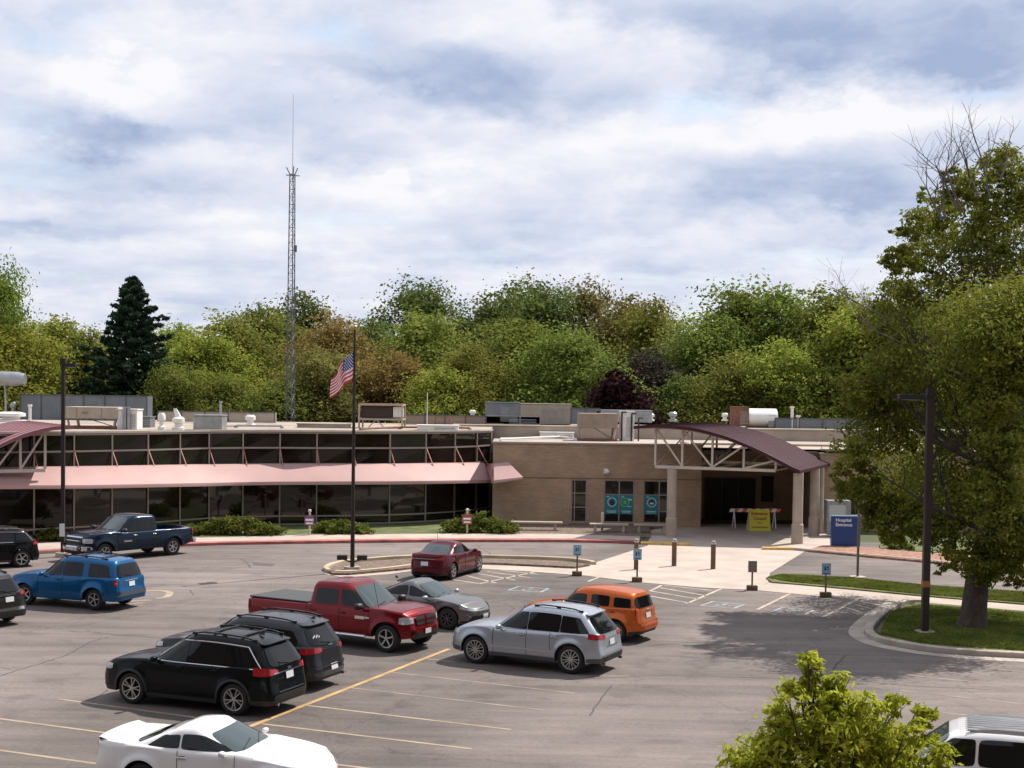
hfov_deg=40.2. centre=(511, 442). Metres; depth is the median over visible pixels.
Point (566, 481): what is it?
brick hospital block
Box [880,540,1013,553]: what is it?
lawn
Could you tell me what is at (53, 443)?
window
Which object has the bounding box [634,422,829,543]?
entrance canopy
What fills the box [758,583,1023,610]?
pavement
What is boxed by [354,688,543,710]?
parking line
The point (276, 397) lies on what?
broadleaf tree
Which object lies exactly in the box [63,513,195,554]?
blue pickup
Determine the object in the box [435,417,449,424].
roof hatch rail
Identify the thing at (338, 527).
shrub
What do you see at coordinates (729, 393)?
broadleaf tree
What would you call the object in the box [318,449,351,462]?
window
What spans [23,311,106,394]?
broadleaf tree
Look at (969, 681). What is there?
parking line
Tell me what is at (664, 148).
sky
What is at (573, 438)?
roof pipe
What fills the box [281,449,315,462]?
window
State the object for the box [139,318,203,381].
broadleaf tree
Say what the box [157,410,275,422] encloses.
screen wall
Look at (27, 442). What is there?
window
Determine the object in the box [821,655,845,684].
asphalt crack
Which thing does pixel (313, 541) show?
red kerb
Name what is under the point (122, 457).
window
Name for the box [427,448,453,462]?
window
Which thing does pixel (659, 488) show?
window
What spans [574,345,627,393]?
broadleaf tree
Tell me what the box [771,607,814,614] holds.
stall marking
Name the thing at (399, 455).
window
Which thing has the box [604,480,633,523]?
window
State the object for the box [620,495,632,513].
poster
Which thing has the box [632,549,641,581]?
parking sign
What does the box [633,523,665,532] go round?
bench
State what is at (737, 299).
broadleaf tree
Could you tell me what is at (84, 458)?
window
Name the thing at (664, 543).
yellow kerb
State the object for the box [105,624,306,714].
black suv
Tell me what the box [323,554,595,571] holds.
island kerb
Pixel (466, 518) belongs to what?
marker sign
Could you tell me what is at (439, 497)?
window
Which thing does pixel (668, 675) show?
asphalt crack
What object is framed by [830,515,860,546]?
hospital sign
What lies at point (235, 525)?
shrub
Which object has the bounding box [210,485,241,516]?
window
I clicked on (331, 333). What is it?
broadleaf tree
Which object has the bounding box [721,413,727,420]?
roof vent
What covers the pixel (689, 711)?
parking lot
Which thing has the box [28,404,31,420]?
exhaust pipe
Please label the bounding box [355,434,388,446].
window
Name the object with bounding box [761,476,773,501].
window
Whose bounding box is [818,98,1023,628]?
tree
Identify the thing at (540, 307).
broadleaf tree
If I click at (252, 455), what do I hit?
window
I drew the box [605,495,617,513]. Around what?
poster
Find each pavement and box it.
[19,533,639,553]
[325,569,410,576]
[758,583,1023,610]
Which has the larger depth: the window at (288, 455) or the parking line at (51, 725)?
the window at (288, 455)
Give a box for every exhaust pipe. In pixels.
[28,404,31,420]
[219,401,222,414]
[790,406,794,427]
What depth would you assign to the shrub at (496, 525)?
75.11 m
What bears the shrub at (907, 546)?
on the bark bed at (898, 553)
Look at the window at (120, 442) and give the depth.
72.19 m
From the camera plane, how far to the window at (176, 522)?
74.19 m
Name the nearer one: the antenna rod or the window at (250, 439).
the window at (250, 439)
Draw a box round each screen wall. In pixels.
[19,394,152,420]
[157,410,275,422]
[403,414,486,424]
[571,408,600,423]
[773,418,868,428]
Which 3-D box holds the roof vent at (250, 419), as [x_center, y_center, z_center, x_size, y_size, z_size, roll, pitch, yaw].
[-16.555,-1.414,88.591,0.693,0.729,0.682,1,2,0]
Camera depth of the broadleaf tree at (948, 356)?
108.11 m
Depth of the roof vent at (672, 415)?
99.17 m
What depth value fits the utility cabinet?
76.98 m
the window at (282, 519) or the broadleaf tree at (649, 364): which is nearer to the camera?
the window at (282, 519)
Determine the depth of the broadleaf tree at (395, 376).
113.41 m
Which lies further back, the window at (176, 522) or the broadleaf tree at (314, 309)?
the broadleaf tree at (314, 309)
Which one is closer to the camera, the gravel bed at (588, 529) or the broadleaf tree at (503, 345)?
the gravel bed at (588, 529)
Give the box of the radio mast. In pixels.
[285,94,298,421]
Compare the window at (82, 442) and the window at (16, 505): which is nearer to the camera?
the window at (16, 505)
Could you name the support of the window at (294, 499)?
in the hospital wing
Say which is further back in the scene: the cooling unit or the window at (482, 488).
the cooling unit
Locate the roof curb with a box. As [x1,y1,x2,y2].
[539,431,574,438]
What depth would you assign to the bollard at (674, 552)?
62.58 m
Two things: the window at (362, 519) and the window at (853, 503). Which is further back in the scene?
the window at (853, 503)
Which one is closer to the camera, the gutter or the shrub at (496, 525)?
the gutter
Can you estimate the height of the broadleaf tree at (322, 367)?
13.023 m
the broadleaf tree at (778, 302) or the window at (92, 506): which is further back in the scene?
the broadleaf tree at (778, 302)
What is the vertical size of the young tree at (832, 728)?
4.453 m
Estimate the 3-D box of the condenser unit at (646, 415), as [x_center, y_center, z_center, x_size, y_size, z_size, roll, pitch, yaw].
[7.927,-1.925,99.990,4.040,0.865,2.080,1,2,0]
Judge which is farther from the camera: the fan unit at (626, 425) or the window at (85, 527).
the fan unit at (626, 425)
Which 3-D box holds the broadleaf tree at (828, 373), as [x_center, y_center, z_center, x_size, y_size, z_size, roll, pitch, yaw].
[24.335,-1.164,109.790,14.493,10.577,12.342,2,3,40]
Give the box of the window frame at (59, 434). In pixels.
[0,431,491,539]
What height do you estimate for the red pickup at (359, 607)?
2.002 m
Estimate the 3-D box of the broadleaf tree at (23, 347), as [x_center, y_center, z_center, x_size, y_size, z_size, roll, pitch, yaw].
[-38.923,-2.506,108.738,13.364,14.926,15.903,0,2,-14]
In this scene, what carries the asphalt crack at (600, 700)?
on the parking lot
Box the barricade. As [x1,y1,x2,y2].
[729,508,780,528]
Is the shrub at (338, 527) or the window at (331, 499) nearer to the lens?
the shrub at (338, 527)
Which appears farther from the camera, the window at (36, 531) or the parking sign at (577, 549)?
the window at (36, 531)
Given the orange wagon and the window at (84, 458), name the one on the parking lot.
the orange wagon
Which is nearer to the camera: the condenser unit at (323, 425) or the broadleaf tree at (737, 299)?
the condenser unit at (323, 425)
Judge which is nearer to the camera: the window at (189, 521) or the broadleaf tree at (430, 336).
the window at (189, 521)
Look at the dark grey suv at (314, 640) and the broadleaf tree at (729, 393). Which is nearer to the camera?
the dark grey suv at (314, 640)
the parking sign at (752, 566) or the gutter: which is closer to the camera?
the gutter
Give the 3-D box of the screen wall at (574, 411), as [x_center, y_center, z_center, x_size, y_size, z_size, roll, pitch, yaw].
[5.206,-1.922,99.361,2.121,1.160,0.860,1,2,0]
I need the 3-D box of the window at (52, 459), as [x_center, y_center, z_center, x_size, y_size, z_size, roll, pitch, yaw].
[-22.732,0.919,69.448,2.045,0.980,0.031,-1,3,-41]
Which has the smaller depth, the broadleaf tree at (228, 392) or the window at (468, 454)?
the window at (468, 454)
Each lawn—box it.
[200,515,506,537]
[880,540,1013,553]
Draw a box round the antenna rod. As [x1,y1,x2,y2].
[427,392,427,423]
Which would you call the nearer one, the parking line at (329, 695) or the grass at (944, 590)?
the parking line at (329, 695)
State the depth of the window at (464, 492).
83.62 m
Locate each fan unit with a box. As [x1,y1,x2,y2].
[116,407,143,429]
[619,411,642,440]
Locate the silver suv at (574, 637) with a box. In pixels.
[452,599,622,673]
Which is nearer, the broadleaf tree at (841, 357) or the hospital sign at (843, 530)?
the hospital sign at (843, 530)
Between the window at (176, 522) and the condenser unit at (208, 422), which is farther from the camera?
the condenser unit at (208, 422)
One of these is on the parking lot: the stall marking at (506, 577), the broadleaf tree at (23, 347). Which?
the stall marking at (506, 577)
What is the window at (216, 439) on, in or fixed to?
in the hospital wing
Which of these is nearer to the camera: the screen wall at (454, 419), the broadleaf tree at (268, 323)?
the screen wall at (454, 419)
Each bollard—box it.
[601,512,603,530]
[634,539,638,569]
[672,539,676,565]
[711,541,715,568]
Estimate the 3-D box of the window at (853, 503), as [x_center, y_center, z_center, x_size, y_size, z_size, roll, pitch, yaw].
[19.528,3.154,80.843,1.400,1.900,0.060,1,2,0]
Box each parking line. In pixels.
[0,718,104,732]
[0,749,95,763]
[59,698,244,723]
[249,649,449,726]
[263,723,472,748]
[307,705,510,729]
[338,764,366,767]
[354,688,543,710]
[391,672,572,692]
[912,675,1023,686]
[918,661,1023,671]
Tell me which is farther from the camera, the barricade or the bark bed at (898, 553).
the barricade
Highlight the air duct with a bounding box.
[0,371,26,411]
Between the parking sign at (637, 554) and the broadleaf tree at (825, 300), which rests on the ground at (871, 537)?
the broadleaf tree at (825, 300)
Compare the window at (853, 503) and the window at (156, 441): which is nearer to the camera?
the window at (156, 441)
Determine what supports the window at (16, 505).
in the hospital wing
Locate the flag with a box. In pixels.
[330,351,353,397]
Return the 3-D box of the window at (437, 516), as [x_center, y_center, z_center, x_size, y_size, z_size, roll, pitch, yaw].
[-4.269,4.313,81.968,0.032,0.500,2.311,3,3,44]
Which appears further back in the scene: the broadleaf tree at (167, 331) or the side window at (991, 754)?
the broadleaf tree at (167, 331)
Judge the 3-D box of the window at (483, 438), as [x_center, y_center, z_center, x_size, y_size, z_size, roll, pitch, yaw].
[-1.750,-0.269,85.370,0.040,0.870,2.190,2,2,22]
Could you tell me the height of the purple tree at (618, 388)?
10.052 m
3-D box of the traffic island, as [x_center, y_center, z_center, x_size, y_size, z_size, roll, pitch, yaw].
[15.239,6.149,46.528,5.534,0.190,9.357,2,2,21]
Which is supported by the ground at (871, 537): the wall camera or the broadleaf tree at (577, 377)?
the broadleaf tree at (577, 377)
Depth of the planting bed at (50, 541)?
68.29 m
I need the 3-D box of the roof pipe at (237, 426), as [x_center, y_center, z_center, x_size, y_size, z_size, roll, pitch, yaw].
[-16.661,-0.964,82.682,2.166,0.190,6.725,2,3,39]
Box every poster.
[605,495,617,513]
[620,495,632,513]
[645,495,657,514]
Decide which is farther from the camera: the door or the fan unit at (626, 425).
the fan unit at (626, 425)
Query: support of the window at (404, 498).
in the hospital wing
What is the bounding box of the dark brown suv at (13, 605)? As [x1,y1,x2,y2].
[0,569,26,620]
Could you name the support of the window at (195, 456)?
in the hospital wing
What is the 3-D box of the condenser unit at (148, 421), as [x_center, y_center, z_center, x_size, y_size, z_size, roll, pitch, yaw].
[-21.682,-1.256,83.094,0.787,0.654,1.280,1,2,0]
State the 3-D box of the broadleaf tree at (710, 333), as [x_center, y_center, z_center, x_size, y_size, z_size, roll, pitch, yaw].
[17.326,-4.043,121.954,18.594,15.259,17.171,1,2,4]
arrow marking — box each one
[130,599,152,601]
[146,590,173,598]
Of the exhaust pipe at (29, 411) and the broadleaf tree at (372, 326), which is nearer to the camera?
the exhaust pipe at (29, 411)
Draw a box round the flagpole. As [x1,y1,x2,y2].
[337,325,366,569]
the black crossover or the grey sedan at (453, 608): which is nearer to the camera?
the grey sedan at (453, 608)
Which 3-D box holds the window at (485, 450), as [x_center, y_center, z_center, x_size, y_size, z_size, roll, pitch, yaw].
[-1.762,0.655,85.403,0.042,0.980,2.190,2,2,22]
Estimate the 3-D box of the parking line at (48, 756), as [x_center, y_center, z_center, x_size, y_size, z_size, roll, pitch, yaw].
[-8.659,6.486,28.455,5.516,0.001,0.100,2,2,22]
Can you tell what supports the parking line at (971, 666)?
on the parking lot
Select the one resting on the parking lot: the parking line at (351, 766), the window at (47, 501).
the parking line at (351, 766)
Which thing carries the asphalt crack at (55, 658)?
on the parking lot
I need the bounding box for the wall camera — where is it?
[604,468,609,473]
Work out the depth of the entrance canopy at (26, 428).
67.31 m
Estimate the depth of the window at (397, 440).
80.38 m
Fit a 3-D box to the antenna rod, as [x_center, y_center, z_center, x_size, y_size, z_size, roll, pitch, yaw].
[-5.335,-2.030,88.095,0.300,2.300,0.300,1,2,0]
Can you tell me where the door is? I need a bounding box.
[705,479,754,519]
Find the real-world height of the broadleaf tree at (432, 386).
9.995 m
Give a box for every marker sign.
[305,509,313,534]
[462,508,471,532]
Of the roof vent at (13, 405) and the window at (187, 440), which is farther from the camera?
the roof vent at (13, 405)
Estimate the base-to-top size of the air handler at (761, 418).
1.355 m
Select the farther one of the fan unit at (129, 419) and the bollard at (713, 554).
the fan unit at (129, 419)
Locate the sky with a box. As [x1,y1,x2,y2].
[0,0,1023,364]
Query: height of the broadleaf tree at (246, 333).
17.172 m
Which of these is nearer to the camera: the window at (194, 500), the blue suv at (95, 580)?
the blue suv at (95, 580)
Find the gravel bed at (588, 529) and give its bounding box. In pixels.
[513,523,649,538]
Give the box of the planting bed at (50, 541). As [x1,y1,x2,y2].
[36,532,199,542]
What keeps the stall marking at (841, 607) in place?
on the parking lot
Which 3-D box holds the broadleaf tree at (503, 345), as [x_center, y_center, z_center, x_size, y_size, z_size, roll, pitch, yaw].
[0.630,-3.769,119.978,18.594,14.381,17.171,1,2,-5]
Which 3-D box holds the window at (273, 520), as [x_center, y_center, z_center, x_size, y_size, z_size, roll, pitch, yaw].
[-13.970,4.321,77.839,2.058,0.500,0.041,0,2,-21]
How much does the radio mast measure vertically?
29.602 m
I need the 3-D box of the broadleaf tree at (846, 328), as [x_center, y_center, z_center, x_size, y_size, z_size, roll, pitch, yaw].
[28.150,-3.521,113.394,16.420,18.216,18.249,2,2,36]
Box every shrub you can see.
[31,526,72,541]
[186,514,289,535]
[311,518,375,534]
[438,509,523,533]
[887,538,914,550]
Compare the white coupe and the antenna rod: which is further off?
the antenna rod
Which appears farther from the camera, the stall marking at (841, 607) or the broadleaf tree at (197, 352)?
the broadleaf tree at (197, 352)
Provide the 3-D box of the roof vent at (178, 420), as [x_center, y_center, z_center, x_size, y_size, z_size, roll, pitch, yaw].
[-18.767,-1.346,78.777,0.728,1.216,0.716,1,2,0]
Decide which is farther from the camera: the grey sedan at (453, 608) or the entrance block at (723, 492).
the entrance block at (723, 492)
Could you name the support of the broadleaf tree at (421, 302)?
on the ground at (871, 537)
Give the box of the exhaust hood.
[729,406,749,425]
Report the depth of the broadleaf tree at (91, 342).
118.74 m
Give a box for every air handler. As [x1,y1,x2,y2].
[65,406,121,428]
[485,402,520,423]
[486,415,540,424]
[577,413,617,440]
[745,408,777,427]
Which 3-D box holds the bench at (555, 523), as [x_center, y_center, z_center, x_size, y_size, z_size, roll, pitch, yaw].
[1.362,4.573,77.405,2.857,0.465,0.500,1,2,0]
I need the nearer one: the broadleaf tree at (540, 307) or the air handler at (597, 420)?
the air handler at (597, 420)
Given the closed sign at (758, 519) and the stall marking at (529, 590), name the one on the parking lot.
the stall marking at (529, 590)
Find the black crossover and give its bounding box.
[0,525,38,566]
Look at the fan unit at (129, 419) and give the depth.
77.95 m
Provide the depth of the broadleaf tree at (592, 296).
147.59 m
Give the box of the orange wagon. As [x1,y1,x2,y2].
[523,584,657,640]
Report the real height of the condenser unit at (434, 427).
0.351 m
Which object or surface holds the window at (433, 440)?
in the hospital wing
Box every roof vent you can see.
[0,412,26,421]
[10,402,15,411]
[157,413,165,429]
[172,408,184,429]
[245,415,255,424]
[668,412,676,421]
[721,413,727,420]
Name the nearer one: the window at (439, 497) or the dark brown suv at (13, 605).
the dark brown suv at (13, 605)
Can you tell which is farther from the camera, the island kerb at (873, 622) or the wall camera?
the wall camera
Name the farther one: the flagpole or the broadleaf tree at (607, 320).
the broadleaf tree at (607, 320)
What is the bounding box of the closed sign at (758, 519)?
[746,509,770,530]
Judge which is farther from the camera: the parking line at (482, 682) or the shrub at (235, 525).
the shrub at (235, 525)
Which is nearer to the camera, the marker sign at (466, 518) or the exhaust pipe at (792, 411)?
the marker sign at (466, 518)
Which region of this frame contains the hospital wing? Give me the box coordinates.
[0,418,522,539]
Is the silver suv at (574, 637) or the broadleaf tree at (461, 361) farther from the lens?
the broadleaf tree at (461, 361)
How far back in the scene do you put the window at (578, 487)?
81.50 m
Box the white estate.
[914,713,1023,767]
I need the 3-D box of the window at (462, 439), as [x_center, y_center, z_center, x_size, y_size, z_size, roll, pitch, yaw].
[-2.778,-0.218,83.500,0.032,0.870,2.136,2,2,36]
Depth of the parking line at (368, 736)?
30.90 m
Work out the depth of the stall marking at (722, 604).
51.23 m
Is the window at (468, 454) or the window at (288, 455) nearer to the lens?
the window at (288, 455)
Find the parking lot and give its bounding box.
[0,539,1023,767]
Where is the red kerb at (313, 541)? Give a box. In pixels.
[39,538,639,551]
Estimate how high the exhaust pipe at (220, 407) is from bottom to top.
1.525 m
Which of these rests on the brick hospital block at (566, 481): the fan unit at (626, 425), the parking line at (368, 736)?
the fan unit at (626, 425)
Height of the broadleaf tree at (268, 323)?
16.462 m
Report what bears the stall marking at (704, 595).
on the parking lot
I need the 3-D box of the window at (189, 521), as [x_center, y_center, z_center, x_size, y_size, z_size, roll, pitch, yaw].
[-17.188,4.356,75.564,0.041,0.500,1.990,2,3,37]
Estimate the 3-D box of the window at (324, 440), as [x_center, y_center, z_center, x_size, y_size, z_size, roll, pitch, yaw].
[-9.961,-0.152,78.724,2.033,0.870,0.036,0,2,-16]
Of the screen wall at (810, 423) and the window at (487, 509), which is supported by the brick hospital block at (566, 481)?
the screen wall at (810, 423)
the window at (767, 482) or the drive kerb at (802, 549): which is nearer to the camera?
the drive kerb at (802, 549)
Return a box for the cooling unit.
[358,403,405,428]
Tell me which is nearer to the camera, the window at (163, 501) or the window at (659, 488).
the window at (163, 501)
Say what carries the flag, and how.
attached to the flagpole
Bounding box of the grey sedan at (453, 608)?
[383,575,489,628]
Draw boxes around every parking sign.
[572,545,581,575]
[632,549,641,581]
[746,561,757,589]
[819,563,831,596]
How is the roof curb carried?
on the brick hospital block at (566, 481)
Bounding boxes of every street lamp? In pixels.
[55,358,77,556]
[897,388,934,632]
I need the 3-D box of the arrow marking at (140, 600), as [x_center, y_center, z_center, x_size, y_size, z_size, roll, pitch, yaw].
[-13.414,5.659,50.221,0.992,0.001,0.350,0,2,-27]
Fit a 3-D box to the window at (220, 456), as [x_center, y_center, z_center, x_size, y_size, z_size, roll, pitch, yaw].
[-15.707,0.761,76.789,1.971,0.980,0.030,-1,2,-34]
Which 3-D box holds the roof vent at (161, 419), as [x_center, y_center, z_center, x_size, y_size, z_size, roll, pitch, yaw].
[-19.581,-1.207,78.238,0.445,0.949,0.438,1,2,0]
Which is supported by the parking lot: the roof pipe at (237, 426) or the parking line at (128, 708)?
the parking line at (128, 708)
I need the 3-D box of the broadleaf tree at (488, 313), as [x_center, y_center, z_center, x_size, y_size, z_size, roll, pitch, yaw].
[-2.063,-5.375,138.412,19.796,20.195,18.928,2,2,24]
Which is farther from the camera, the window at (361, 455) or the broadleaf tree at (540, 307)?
the broadleaf tree at (540, 307)
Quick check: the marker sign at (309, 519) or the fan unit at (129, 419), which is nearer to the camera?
the marker sign at (309, 519)
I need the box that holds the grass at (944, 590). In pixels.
[768,573,1023,602]
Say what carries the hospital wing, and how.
on the ground at (871, 537)
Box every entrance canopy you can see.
[0,421,73,472]
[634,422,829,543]
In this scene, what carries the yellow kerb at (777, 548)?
on the forecourt
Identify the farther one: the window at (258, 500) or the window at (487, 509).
the window at (487, 509)
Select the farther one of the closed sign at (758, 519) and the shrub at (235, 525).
the closed sign at (758, 519)
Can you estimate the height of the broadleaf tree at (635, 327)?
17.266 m
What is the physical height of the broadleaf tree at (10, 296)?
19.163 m
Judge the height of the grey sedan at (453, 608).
1.470 m
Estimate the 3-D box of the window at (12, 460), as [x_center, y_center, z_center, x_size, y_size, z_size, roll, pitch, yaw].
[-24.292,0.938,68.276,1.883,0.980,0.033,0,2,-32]
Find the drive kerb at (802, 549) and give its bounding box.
[794,547,950,562]
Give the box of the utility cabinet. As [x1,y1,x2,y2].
[824,499,850,534]
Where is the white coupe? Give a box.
[96,714,337,767]
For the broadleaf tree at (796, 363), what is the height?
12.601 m
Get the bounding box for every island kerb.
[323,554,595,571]
[864,598,1023,657]
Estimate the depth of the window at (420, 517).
80.51 m
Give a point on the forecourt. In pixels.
(739, 547)
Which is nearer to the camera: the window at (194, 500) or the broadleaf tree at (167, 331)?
the window at (194, 500)
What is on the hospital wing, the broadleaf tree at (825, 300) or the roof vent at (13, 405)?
the roof vent at (13, 405)
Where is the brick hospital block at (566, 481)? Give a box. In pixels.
[452,424,970,526]
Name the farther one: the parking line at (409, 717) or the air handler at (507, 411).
the air handler at (507, 411)
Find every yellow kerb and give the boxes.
[641,541,689,545]
[762,547,793,549]
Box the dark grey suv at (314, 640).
[155,608,346,681]
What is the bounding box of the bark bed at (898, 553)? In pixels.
[808,545,1023,566]
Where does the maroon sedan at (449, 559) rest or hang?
on the parking lot
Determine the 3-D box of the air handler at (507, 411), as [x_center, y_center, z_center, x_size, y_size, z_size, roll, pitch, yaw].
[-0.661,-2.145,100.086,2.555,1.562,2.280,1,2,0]
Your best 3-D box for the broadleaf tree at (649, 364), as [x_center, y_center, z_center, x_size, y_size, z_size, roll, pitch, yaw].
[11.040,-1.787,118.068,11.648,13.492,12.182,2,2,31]
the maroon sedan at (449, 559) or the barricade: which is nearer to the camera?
the maroon sedan at (449, 559)
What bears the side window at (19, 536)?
in the black crossover
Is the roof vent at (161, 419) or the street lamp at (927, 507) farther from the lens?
the roof vent at (161, 419)
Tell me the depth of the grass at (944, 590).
56.24 m
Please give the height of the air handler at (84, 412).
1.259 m
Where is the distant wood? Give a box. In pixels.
[43,313,339,370]
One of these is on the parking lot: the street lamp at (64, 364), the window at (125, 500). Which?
the street lamp at (64, 364)
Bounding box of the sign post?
[850,502,865,577]
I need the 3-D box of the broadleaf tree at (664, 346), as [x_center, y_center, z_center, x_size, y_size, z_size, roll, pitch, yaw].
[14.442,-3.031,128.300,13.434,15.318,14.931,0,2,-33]
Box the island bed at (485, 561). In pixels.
[327,558,589,574]
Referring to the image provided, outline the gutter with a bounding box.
[848,602,1023,661]
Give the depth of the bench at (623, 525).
76.64 m
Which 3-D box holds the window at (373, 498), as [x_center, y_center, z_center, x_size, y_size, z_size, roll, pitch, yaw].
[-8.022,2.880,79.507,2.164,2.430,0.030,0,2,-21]
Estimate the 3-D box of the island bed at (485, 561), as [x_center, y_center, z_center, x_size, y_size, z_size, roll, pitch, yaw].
[-2.584,5.387,61.764,11.768,0.150,4.457,0,2,-19]
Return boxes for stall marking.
[480,572,533,583]
[509,586,547,591]
[652,591,696,598]
[688,588,722,603]
[699,601,744,607]
[756,593,789,609]
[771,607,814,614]
[823,599,857,616]
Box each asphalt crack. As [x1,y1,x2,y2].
[1,637,107,675]
[565,675,855,683]
[589,685,611,715]
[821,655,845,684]
[860,681,989,689]
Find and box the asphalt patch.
[252,562,274,565]
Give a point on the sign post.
(858, 546)
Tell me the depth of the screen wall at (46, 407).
98.98 m
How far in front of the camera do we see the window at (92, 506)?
70.88 m
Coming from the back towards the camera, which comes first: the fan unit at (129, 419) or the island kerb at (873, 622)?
the fan unit at (129, 419)
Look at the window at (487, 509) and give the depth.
85.81 m
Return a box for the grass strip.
[766,573,1023,604]
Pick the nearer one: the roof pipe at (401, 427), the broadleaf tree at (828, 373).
the roof pipe at (401, 427)
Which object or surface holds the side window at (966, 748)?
in the white estate
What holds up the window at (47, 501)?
in the hospital wing
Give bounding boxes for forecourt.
[482,524,829,589]
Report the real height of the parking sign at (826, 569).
1.300 m
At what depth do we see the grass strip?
55.49 m
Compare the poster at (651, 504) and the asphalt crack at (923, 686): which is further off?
the poster at (651, 504)
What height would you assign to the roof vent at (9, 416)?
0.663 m
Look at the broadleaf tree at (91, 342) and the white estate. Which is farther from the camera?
the broadleaf tree at (91, 342)
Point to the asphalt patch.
(262, 564)
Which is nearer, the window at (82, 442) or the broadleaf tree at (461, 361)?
the window at (82, 442)
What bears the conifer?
on the ground at (871, 537)
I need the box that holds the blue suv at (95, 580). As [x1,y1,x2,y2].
[11,551,145,609]
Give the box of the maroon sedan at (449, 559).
[411,534,481,578]
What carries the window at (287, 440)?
in the hospital wing
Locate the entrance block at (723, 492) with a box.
[695,443,1023,531]
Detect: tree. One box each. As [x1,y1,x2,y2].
[0,247,75,405]
[0,317,96,417]
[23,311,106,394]
[43,326,141,394]
[120,356,225,419]
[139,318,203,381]
[139,320,274,417]
[172,306,301,410]
[183,369,283,415]
[226,375,346,422]
[227,301,317,381]
[242,286,342,369]
[255,338,385,422]
[256,308,411,422]
[328,314,403,391]
[344,348,428,422]
[354,266,472,370]
[359,304,498,401]
[378,363,489,422]
[391,341,544,421]
[431,285,556,376]
[447,314,597,402]
[469,267,607,348]
[473,315,684,415]
[544,273,623,350]
[570,291,696,372]
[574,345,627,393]
[580,364,668,424]
[593,295,697,402]
[607,342,697,412]
[639,307,777,399]
[639,331,685,369]
[642,268,807,392]
[647,369,728,423]
[653,349,797,423]
[712,335,861,417]
[713,281,837,396]
[715,649,962,767]
[764,280,880,387]
[768,287,922,426]
[773,361,878,427]
[804,300,960,427]
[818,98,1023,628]
[880,295,1013,428]
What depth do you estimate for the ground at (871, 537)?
81.28 m
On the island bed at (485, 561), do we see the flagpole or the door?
the flagpole
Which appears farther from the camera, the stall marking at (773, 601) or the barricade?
the barricade
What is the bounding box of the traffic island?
[878,602,1023,650]
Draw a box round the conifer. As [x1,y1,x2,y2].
[55,276,199,415]
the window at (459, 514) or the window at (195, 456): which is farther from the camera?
the window at (459, 514)
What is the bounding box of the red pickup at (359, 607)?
[245,576,438,651]
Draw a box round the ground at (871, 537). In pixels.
[491,505,973,542]
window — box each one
[0,436,32,450]
[0,453,32,466]
[0,489,32,528]
[0,533,13,541]
[16,533,30,540]
[35,435,72,450]
[35,452,72,465]
[35,489,72,527]
[35,528,72,537]
[75,435,110,449]
[75,452,110,465]
[75,488,110,525]
[75,527,96,530]
[113,435,146,449]
[113,451,146,465]
[113,488,146,513]
[149,434,178,448]
[149,450,178,464]
[149,487,178,520]
[156,521,178,524]
[181,434,207,447]
[181,449,207,463]
[181,486,207,518]
[181,519,207,525]
[210,433,241,446]
[210,449,241,463]
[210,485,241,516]
[243,485,278,515]
[244,433,278,446]
[244,449,278,462]
[244,517,278,523]
[280,485,315,514]
[280,517,314,522]
[281,433,315,446]
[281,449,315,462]
[317,485,350,514]
[317,516,350,522]
[318,434,351,446]
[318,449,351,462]
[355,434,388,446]
[355,449,388,462]
[355,484,388,514]
[355,516,387,522]
[390,484,424,513]
[390,514,423,521]
[391,434,424,446]
[391,449,424,462]
[426,484,453,512]
[426,512,452,520]
[427,434,453,446]
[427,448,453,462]
[455,483,474,510]
[455,510,474,517]
[456,433,475,445]
[456,447,475,462]
[477,483,489,507]
[477,508,488,514]
[478,432,489,444]
[478,446,489,461]
[570,480,586,523]
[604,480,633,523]
[643,481,666,523]
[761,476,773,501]
[838,481,861,513]
[924,738,975,765]
[978,740,1023,767]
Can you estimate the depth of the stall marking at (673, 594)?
53.57 m
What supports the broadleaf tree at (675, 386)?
on the ground at (871, 537)
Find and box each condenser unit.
[143,416,155,427]
[192,414,227,429]
[296,423,351,427]
[416,424,458,429]
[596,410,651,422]
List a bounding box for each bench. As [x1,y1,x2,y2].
[511,521,562,530]
[590,523,628,531]
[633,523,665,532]
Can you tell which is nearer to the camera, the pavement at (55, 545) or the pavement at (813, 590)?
the pavement at (813, 590)
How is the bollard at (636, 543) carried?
on the forecourt
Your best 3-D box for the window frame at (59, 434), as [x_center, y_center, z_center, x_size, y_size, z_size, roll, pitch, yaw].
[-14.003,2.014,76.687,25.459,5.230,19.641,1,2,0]
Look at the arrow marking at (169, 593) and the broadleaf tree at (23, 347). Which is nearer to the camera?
the arrow marking at (169, 593)
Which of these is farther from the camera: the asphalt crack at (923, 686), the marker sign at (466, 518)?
the marker sign at (466, 518)
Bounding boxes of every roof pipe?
[227,425,283,427]
[358,426,471,429]
[499,436,576,440]

